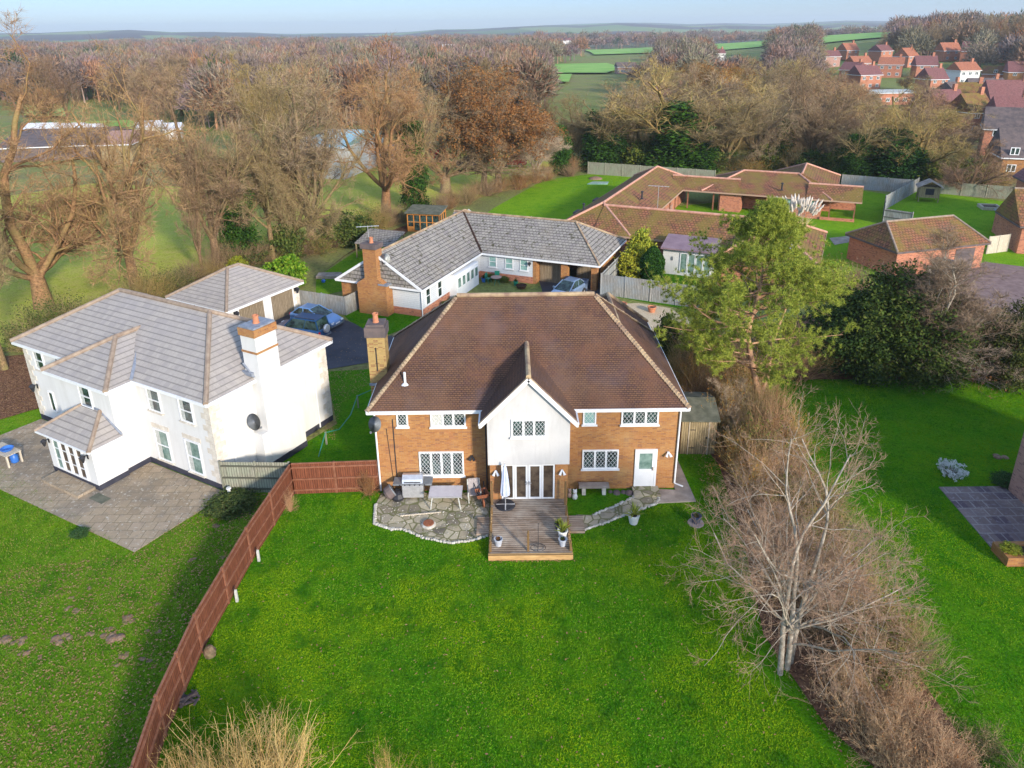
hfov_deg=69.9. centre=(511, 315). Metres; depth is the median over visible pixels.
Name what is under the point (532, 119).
autumn oak
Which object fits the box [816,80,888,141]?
bare tree
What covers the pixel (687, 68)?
bare tree
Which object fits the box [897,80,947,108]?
bare tree
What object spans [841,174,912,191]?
boundary fence
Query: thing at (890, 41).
bare tree
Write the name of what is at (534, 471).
door
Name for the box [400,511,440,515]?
garden cane
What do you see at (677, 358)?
hedge shrub
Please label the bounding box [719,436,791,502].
hedge shrub
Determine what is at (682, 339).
evergreen shrub
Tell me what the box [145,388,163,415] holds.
window
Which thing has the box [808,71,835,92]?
bare tree
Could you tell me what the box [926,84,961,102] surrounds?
village house
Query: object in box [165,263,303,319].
double garage
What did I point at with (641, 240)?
yellow shrub
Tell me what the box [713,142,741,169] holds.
hedge shrub
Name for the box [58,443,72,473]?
glazed door
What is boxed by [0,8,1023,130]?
woodland
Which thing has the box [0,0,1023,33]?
sky
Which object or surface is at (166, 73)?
bare tree
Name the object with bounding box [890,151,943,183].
hedge shrub
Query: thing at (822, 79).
bare tree
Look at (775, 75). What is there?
bare tree
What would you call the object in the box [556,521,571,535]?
plant pot
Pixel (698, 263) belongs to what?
patio door
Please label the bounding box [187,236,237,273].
hedge shrub
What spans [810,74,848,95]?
bare tree
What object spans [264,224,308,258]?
hedge shrub
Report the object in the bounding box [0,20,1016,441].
ground
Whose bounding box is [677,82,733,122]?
bare tree
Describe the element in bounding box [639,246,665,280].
cypress tree
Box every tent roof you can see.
[22,122,58,129]
[74,123,106,127]
[134,120,165,133]
[163,122,183,139]
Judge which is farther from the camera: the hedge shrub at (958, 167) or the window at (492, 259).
the hedge shrub at (958, 167)
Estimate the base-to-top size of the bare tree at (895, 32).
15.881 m
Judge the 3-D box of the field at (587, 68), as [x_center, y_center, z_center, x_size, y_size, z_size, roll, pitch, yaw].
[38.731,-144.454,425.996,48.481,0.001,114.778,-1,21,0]
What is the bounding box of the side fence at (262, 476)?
[218,460,289,492]
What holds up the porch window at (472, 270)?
in the bungalow
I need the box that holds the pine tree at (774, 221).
[637,193,860,410]
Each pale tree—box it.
[518,122,572,175]
[707,373,766,436]
[859,218,1023,377]
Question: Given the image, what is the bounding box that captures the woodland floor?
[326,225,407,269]
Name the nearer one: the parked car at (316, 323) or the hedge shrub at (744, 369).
the hedge shrub at (744, 369)
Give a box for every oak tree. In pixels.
[0,7,148,309]
[10,37,206,291]
[228,48,371,246]
[291,32,460,215]
[363,50,553,193]
[574,77,659,157]
[725,75,819,163]
[783,83,882,153]
[805,82,884,122]
[850,76,996,165]
[932,133,1023,201]
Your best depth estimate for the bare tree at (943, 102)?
132.12 m
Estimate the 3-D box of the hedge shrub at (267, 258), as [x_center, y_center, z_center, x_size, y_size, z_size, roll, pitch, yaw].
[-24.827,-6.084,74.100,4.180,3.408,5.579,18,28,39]
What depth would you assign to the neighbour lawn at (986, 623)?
34.29 m
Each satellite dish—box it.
[248,414,261,430]
[368,416,380,433]
[381,254,389,263]
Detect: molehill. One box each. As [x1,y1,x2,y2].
[0,635,11,644]
[9,636,27,645]
[17,650,30,655]
[50,634,63,645]
[61,632,72,639]
[99,631,115,637]
[105,633,125,643]
[118,651,128,659]
[122,614,133,621]
[123,618,135,624]
[992,453,1008,459]
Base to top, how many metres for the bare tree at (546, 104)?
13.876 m
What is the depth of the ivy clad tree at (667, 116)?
113.52 m
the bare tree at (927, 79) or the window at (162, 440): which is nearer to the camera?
the window at (162, 440)
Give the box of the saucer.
[688,518,703,527]
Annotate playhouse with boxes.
[916,178,943,202]
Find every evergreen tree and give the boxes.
[794,287,925,388]
[828,258,1003,394]
[886,298,1023,392]
[890,322,989,394]
[962,295,1023,394]
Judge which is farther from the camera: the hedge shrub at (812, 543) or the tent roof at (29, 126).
the tent roof at (29, 126)
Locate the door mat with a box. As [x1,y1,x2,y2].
[89,493,110,503]
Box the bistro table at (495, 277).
[491,275,500,285]
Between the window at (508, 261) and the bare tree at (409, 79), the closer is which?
the window at (508, 261)
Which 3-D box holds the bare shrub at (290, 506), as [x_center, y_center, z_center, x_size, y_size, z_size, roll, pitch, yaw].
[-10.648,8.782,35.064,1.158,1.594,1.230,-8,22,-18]
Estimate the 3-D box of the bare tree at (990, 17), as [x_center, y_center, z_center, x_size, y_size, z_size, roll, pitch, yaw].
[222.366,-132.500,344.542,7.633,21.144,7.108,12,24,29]
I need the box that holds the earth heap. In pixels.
[589,176,601,179]
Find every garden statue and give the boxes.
[567,488,571,497]
[572,489,577,499]
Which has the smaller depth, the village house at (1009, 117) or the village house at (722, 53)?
the village house at (1009, 117)
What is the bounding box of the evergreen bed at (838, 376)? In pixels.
[725,313,1015,379]
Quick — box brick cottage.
[991,168,1023,253]
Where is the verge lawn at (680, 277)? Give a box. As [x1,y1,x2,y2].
[618,264,699,310]
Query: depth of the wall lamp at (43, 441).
37.75 m
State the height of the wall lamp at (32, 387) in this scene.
0.495 m
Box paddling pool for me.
[588,181,608,183]
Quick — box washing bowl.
[0,445,13,452]
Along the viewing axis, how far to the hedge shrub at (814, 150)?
131.05 m
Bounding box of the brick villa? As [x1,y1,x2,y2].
[1008,433,1023,503]
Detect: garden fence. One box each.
[129,464,294,767]
[289,459,379,494]
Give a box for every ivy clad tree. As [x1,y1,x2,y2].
[192,105,294,265]
[386,75,452,209]
[558,75,658,171]
[573,81,671,163]
[598,62,753,168]
[674,99,756,173]
[748,94,812,166]
[820,98,919,175]
[824,108,917,182]
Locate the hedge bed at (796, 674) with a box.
[672,366,980,767]
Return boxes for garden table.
[0,442,22,467]
[428,485,462,509]
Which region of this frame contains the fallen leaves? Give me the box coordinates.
[0,331,932,767]
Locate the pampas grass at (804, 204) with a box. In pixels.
[782,194,824,226]
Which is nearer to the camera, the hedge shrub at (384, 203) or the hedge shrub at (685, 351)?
the hedge shrub at (685, 351)
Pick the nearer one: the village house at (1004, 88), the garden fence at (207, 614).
the garden fence at (207, 614)
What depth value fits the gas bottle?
39.43 m
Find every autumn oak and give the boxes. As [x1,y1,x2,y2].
[432,60,572,191]
[433,54,529,188]
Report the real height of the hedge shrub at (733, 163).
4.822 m
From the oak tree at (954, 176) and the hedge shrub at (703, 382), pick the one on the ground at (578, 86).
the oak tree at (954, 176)
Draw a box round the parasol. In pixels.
[495,463,514,510]
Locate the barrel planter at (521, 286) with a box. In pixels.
[516,283,526,289]
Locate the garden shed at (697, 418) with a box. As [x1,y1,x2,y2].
[678,392,720,454]
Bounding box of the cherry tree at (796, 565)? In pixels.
[655,375,977,743]
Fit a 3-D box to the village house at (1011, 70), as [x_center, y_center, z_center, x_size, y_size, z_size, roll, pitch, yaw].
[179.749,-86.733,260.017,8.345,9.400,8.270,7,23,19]
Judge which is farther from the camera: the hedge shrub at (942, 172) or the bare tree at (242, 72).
the bare tree at (242, 72)
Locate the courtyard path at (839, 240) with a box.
[830,236,849,244]
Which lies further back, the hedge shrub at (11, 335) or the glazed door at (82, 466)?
the hedge shrub at (11, 335)
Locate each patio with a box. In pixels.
[0,419,223,551]
[376,492,489,541]
[939,486,1023,546]
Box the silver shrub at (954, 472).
[936,458,969,481]
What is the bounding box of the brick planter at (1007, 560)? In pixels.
[991,541,1023,566]
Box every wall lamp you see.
[29,384,38,391]
[40,438,49,446]
[79,454,88,462]
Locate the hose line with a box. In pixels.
[318,390,370,456]
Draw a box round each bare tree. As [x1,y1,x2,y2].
[0,53,66,122]
[0,58,24,104]
[0,181,24,370]
[28,54,66,97]
[34,52,87,115]
[92,61,131,109]
[114,63,261,268]
[118,68,176,118]
[122,63,157,120]
[123,47,155,86]
[131,66,160,104]
[135,58,187,119]
[141,50,184,77]
[145,49,195,80]
[154,51,185,81]
[155,63,186,112]
[160,69,189,115]
[166,126,226,275]
[167,75,198,120]
[192,61,291,260]
[194,44,230,66]
[210,42,365,241]
[218,54,292,140]
[227,46,255,60]
[248,57,312,137]
[293,76,326,133]
[295,54,333,121]
[350,57,416,135]
[352,77,401,140]
[367,61,438,135]
[391,68,421,105]
[396,85,453,147]
[411,56,446,111]
[422,41,442,56]
[461,49,516,95]
[464,55,512,95]
[486,61,517,102]
[500,44,527,108]
[515,74,560,124]
[549,92,588,159]
[600,89,652,134]
[605,82,653,127]
[618,75,674,135]
[633,60,664,94]
[637,51,679,80]
[642,51,684,93]
[653,64,681,81]
[662,58,706,102]
[664,79,743,136]
[668,80,722,102]
[672,69,706,83]
[675,59,747,98]
[675,62,708,85]
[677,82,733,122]
[678,59,716,81]
[678,62,717,84]
[678,71,762,126]
[689,85,800,169]
[694,84,741,112]
[702,69,746,96]
[714,77,787,124]
[715,70,747,99]
[721,64,759,82]
[728,73,772,127]
[728,77,794,133]
[735,56,763,78]
[742,57,765,93]
[750,61,783,80]
[756,60,827,110]
[758,58,823,116]
[760,60,810,114]
[762,59,799,90]
[768,61,810,82]
[775,52,830,117]
[775,71,863,152]
[777,54,815,78]
[789,91,851,148]
[798,79,875,107]
[803,84,874,135]
[805,46,832,72]
[806,73,848,89]
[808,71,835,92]
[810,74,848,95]
[811,77,870,97]
[813,65,841,81]
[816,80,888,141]
[820,87,834,103]
[823,84,875,110]
[826,88,877,135]
[830,89,862,131]
[832,71,849,84]
[836,100,892,137]
[840,85,901,129]
[853,89,891,109]
[857,87,886,108]
[871,30,893,46]
[882,28,893,44]
[883,33,896,48]
[891,30,908,52]
[894,29,910,51]
[895,26,905,50]
[896,70,915,88]
[896,72,914,88]
[896,101,910,117]
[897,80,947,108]
[898,83,960,113]
[901,23,914,46]
[901,88,954,112]
[902,103,996,159]
[905,100,952,139]
[910,75,940,94]
[910,83,972,139]
[911,92,972,142]
[926,19,936,55]
[927,25,943,47]
[929,20,943,55]
[939,23,946,42]
[943,20,958,41]
[945,25,959,41]
[953,26,970,46]
[954,19,966,44]
[959,122,980,148]
[961,20,977,42]
[968,147,992,164]
[971,17,984,37]
[981,12,992,33]
[987,16,999,36]
[990,17,1010,47]
[1002,15,1020,42]
[1007,12,1022,35]
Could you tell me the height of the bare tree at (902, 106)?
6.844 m
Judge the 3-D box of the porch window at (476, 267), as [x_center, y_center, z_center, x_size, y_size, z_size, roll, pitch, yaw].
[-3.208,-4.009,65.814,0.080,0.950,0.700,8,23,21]
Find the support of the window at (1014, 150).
in the village house at (1014, 143)
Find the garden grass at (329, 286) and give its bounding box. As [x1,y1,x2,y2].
[316,240,398,293]
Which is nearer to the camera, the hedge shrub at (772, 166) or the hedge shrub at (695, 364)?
the hedge shrub at (695, 364)
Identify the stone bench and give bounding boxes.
[578,482,608,494]
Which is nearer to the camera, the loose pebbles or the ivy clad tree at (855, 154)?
the loose pebbles
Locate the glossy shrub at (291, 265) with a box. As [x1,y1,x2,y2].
[262,253,309,287]
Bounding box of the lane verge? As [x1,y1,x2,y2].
[984,253,1023,266]
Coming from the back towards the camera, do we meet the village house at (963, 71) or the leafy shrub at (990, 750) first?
the village house at (963, 71)
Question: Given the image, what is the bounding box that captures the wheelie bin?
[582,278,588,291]
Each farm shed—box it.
[0,127,130,162]
[96,130,159,164]
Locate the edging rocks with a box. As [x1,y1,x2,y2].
[608,490,632,495]
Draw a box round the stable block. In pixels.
[614,62,635,73]
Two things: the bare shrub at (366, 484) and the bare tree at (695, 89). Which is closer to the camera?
the bare shrub at (366, 484)
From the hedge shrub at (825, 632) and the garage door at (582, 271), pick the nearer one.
the hedge shrub at (825, 632)
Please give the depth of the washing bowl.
39.40 m
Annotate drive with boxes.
[275,279,680,368]
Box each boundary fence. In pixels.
[588,161,715,176]
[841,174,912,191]
[939,181,1014,198]
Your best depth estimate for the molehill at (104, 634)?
28.17 m
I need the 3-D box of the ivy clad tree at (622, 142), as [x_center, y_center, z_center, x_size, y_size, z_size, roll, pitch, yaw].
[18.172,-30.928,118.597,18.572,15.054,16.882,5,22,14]
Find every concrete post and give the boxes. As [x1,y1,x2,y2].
[234,590,238,602]
[256,550,260,561]
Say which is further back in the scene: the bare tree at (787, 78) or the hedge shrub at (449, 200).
the bare tree at (787, 78)
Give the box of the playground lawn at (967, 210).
[888,191,1002,230]
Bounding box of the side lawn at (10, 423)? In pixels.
[0,408,267,767]
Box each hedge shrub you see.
[0,287,78,336]
[0,310,48,355]
[27,286,84,323]
[65,290,106,311]
[95,266,180,297]
[100,273,163,295]
[123,261,195,296]
[143,266,199,295]
[155,264,200,294]
[163,256,214,283]
[179,256,231,279]
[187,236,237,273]
[207,235,258,266]
[212,239,268,267]
[223,244,271,265]
[242,237,274,264]
[261,244,279,263]
[262,234,295,257]
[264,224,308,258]
[284,234,344,257]
[296,230,335,254]
[296,235,331,257]
[306,229,350,253]
[314,217,369,247]
[317,209,376,242]
[351,200,391,228]
[353,211,390,232]
[365,196,405,224]
[365,203,402,229]
[379,202,406,228]
[388,203,406,223]
[426,185,461,210]
[429,190,472,209]
[443,184,467,207]
[456,182,485,204]
[460,181,486,200]
[465,177,487,192]
[473,175,506,197]
[477,174,514,192]
[488,172,521,191]
[503,160,535,189]
[504,167,541,188]
[520,164,556,183]
[526,161,558,178]
[540,167,560,180]
[556,162,586,178]
[567,153,583,172]
[574,141,586,163]
[619,139,654,165]
[629,125,648,141]
[647,141,688,167]
[657,334,692,368]
[664,332,700,378]
[667,334,696,386]
[670,346,722,389]
[673,352,713,391]
[676,332,735,382]
[678,343,723,388]
[680,367,730,395]
[681,361,727,402]
[686,357,727,386]
[691,366,736,402]
[695,345,751,397]
[701,367,753,441]
[703,381,738,431]
[707,352,775,432]
[707,433,821,495]
[708,416,768,475]
[712,151,735,169]
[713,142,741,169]
[714,366,786,402]
[715,350,785,403]
[715,360,796,437]
[716,398,768,450]
[718,152,743,169]
[719,401,823,465]
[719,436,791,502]
[719,461,791,515]
[719,493,808,561]
[721,337,758,390]
[721,414,794,478]
[721,434,810,501]
[722,342,743,368]
[722,395,795,436]
[723,140,758,170]
[725,372,792,408]
[726,150,773,171]
[726,350,767,385]
[726,406,818,473]
[727,134,753,150]
[728,409,817,475]
[728,477,819,544]
[731,383,802,435]
[736,379,798,447]
[737,430,813,496]
[737,491,815,548]
[739,120,769,152]
[739,387,827,460]
[740,134,760,149]
[740,412,808,464]
[747,154,793,170]
[747,354,814,432]
[748,143,782,170]
[750,381,807,421]
[750,537,833,615]
[751,467,819,516]
[754,578,868,656]
[756,396,819,448]
[756,539,843,616]
[758,466,841,533]
[759,403,840,473]
[772,142,802,168]
[772,516,854,572]
[775,544,887,647]
[777,142,821,166]
[777,457,853,531]
[778,463,873,524]
[787,468,858,535]
[787,496,880,585]
[789,148,830,169]
[790,497,863,556]
[795,498,897,561]
[796,138,834,153]
[801,570,922,651]
[806,535,919,620]
[824,145,870,175]
[824,151,839,171]
[824,618,955,743]
[829,589,943,700]
[832,144,898,176]
[842,587,948,685]
[851,605,986,722]
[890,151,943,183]
[922,148,962,184]
[930,142,981,180]
[935,160,985,181]
[951,157,996,183]
[968,158,1009,184]
[969,158,1016,185]
[993,167,1016,186]
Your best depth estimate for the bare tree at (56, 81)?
177.95 m
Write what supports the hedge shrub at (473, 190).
on the ground at (578, 86)
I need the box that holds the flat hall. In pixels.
[868,89,916,104]
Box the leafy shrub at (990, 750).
[942,706,1020,767]
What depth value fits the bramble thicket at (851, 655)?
25.42 m
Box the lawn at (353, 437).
[157,369,873,767]
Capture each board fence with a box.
[299,290,358,314]
[600,247,699,306]
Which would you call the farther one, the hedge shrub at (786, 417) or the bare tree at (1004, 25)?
the bare tree at (1004, 25)
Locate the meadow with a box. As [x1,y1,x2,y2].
[0,151,554,350]
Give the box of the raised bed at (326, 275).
[316,272,341,278]
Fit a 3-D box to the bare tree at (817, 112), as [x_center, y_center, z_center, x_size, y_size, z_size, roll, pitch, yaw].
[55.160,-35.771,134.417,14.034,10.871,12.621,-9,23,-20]
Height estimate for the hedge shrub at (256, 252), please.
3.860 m
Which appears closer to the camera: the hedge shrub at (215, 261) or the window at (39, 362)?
the window at (39, 362)
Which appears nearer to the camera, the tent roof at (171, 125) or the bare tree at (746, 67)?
the tent roof at (171, 125)
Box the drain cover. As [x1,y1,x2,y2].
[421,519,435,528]
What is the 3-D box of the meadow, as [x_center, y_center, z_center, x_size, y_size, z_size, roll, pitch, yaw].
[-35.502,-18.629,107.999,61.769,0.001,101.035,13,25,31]
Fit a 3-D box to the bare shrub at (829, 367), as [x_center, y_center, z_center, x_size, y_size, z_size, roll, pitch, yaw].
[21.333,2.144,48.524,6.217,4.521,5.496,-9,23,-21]
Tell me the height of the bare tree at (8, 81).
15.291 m
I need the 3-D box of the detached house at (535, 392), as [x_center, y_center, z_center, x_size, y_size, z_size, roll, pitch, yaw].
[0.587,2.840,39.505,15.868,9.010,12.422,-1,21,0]
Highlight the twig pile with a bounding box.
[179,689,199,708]
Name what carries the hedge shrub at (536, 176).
on the ground at (578, 86)
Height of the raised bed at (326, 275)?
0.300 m
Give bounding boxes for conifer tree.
[548,122,574,175]
[866,125,932,179]
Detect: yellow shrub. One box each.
[226,255,248,265]
[613,248,650,278]
[625,225,657,268]
[998,540,1023,556]
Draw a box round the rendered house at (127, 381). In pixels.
[10,288,332,490]
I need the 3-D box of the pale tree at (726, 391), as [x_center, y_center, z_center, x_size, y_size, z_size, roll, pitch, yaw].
[12.187,5.038,40.109,2.974,4.233,2.594,-10,23,-23]
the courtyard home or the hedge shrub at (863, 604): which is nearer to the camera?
the hedge shrub at (863, 604)
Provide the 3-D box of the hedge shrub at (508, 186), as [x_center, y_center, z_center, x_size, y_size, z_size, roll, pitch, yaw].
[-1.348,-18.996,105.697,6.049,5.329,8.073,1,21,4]
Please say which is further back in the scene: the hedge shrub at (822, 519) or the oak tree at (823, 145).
the oak tree at (823, 145)
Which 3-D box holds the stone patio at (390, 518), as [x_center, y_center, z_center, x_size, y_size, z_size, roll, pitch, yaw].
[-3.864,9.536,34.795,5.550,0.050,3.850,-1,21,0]
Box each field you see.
[24,103,64,115]
[32,120,132,127]
[554,63,614,72]
[558,74,571,81]
[586,47,655,53]
[714,41,766,49]
[822,32,890,42]
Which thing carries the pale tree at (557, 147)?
on the meadow
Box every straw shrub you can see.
[145,721,262,767]
[159,696,375,767]
[364,737,418,767]
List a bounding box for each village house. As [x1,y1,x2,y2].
[562,38,571,43]
[654,81,681,103]
[716,47,725,60]
[822,47,841,66]
[836,40,859,59]
[838,59,864,82]
[843,53,871,64]
[846,61,882,89]
[868,42,893,61]
[878,54,904,77]
[892,45,919,67]
[910,52,938,76]
[915,63,949,90]
[919,47,934,54]
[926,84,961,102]
[934,39,960,60]
[939,77,959,88]
[945,58,981,81]
[946,87,989,133]
[956,77,983,92]
[959,41,987,62]
[965,74,1003,81]
[977,74,1023,99]
[977,106,1023,155]
[981,62,1006,77]
[982,89,1023,112]
[986,127,1023,177]
[988,43,1005,62]
[1002,61,1023,79]
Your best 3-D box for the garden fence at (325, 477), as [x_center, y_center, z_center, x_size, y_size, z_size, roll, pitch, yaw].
[-8.782,8.008,36.451,4.359,1.820,0.117,-2,21,-3]
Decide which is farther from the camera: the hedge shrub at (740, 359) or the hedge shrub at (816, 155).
the hedge shrub at (816, 155)
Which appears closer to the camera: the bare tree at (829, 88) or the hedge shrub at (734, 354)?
the hedge shrub at (734, 354)
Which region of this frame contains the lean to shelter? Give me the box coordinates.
[355,228,404,257]
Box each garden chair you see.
[467,477,480,501]
[486,273,494,281]
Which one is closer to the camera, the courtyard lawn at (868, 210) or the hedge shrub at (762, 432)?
the hedge shrub at (762, 432)
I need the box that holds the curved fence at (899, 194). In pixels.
[882,177,919,221]
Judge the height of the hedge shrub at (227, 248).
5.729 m
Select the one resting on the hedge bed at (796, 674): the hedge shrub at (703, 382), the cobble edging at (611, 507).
the hedge shrub at (703, 382)
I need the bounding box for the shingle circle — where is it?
[627,303,689,333]
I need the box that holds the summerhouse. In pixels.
[404,204,447,231]
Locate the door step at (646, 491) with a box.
[632,486,660,497]
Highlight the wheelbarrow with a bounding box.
[473,481,489,506]
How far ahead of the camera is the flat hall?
213.54 m
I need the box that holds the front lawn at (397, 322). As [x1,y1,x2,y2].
[345,298,449,333]
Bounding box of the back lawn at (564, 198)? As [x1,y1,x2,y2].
[488,174,630,218]
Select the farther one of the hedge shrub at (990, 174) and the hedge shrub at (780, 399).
the hedge shrub at (990, 174)
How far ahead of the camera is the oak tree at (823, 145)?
114.70 m
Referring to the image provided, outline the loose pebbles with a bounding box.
[379,501,482,537]
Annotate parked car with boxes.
[277,311,330,335]
[289,303,343,327]
[551,276,586,291]
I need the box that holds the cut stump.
[203,644,215,659]
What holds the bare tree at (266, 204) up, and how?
on the ground at (578, 86)
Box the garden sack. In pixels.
[392,488,403,501]
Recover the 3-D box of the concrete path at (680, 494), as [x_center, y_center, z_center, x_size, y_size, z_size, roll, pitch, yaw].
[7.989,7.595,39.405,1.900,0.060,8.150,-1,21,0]
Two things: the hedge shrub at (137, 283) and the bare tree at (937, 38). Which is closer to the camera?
the hedge shrub at (137, 283)
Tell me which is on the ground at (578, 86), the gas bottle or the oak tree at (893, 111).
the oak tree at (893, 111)
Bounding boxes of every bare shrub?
[281,490,299,511]
[351,466,378,504]
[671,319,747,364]
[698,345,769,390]
[754,330,844,394]
[758,252,861,297]
[775,323,864,384]
[831,255,883,290]
[957,330,1017,401]
[979,736,1023,767]
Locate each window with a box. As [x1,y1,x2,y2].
[31,351,44,371]
[47,391,57,411]
[77,386,93,410]
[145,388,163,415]
[153,427,174,464]
[177,399,196,426]
[184,438,205,477]
[396,415,409,428]
[419,451,465,477]
[425,288,430,305]
[429,414,466,428]
[437,281,442,297]
[457,276,461,288]
[462,273,465,285]
[466,271,469,282]
[470,268,473,279]
[474,265,477,277]
[488,256,496,268]
[504,258,513,269]
[510,419,547,439]
[519,259,528,271]
[581,412,596,426]
[581,449,619,470]
[620,412,659,426]
[1006,164,1016,171]
[1010,147,1020,154]
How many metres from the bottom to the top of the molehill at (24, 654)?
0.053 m
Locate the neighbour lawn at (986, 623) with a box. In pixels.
[766,379,1023,767]
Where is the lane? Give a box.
[919,262,1023,314]
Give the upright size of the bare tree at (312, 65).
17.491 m
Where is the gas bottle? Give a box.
[9,453,18,462]
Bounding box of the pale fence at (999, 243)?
[985,234,1010,253]
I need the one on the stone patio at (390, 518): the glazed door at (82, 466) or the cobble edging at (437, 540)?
the cobble edging at (437, 540)
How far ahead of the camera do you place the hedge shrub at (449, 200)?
94.61 m
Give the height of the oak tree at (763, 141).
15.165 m
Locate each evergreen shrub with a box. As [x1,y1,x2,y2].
[67,526,90,539]
[198,486,260,523]
[499,276,508,282]
[651,309,680,360]
[673,332,693,370]
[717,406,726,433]
[989,469,1011,489]
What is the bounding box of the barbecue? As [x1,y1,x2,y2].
[393,473,432,497]
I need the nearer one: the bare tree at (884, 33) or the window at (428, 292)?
the window at (428, 292)
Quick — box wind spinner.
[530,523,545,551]
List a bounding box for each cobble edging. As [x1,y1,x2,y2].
[373,503,488,543]
[373,504,393,530]
[585,497,659,530]
[592,494,634,515]
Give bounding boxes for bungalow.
[335,209,626,316]
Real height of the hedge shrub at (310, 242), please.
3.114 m
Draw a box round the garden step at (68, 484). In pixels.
[41,470,95,498]
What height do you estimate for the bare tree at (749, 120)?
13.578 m
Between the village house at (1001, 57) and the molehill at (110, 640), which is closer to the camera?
the molehill at (110, 640)
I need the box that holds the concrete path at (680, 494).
[657,459,695,503]
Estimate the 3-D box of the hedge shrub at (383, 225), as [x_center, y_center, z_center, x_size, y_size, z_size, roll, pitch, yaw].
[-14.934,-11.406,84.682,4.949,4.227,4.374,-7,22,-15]
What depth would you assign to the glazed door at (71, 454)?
37.37 m
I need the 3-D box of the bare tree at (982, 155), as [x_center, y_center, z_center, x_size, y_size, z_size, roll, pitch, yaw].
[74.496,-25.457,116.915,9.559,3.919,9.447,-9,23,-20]
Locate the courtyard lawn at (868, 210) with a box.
[675,191,1014,295]
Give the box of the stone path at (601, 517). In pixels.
[583,497,656,527]
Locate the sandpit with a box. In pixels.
[977,203,998,209]
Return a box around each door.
[51,440,65,470]
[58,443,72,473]
[66,446,80,477]
[74,449,89,480]
[239,300,264,318]
[271,289,293,319]
[514,465,527,498]
[528,465,541,498]
[540,261,560,282]
[577,266,598,281]
[635,451,655,485]
[679,253,687,273]
[687,253,695,273]
[688,422,708,452]
[695,254,703,275]
[703,255,709,274]
[955,247,975,268]
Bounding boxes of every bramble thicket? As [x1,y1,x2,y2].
[774,637,898,741]
[806,609,927,714]
[830,683,937,767]
[845,662,963,753]
[864,692,990,767]
[866,729,949,767]
[928,752,994,767]
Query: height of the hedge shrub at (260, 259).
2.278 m
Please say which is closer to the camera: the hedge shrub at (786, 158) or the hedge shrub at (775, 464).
the hedge shrub at (775, 464)
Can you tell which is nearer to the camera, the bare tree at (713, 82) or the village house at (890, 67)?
the bare tree at (713, 82)
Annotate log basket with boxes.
[383,484,395,499]
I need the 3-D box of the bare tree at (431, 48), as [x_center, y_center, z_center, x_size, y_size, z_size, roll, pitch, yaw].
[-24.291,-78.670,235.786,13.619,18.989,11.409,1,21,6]
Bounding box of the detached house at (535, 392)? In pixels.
[364,291,691,501]
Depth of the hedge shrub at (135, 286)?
61.64 m
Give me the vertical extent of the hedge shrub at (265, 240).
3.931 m
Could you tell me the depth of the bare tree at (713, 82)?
153.12 m
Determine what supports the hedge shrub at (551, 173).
on the ground at (578, 86)
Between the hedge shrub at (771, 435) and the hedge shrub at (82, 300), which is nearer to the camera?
the hedge shrub at (771, 435)
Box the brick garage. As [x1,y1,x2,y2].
[845,214,991,275]
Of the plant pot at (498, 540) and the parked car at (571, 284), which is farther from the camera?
the parked car at (571, 284)
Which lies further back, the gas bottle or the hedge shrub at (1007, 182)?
the hedge shrub at (1007, 182)
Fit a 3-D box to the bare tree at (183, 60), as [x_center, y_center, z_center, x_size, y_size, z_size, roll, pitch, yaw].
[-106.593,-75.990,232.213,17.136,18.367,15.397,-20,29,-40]
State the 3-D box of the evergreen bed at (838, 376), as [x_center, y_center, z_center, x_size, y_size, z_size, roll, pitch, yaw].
[26.525,1.988,53.162,27.000,0.001,12.600,-1,21,0]
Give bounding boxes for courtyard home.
[565,163,863,290]
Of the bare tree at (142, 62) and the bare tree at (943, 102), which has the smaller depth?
the bare tree at (943, 102)
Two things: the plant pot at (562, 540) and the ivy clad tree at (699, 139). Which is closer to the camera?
the plant pot at (562, 540)
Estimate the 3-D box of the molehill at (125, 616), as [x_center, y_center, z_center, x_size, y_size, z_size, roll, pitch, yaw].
[-15.192,11.926,28.992,0.430,0.056,0.413,-9,23,-21]
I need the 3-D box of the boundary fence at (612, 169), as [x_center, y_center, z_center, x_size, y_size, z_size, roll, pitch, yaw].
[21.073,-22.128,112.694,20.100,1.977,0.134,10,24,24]
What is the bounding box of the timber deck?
[476,481,584,560]
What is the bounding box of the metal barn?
[306,129,383,178]
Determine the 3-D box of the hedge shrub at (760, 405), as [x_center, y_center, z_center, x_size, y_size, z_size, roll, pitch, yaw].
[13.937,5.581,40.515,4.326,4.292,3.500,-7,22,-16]
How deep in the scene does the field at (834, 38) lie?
725.41 m
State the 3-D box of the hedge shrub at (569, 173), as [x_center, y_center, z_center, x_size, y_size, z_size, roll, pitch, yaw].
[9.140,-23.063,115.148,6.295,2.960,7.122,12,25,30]
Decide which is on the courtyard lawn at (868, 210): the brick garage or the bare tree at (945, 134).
the brick garage
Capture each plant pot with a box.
[494,536,502,546]
[554,517,564,529]
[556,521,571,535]
[558,536,566,546]
[622,502,643,524]
[648,305,656,312]
[691,512,701,524]

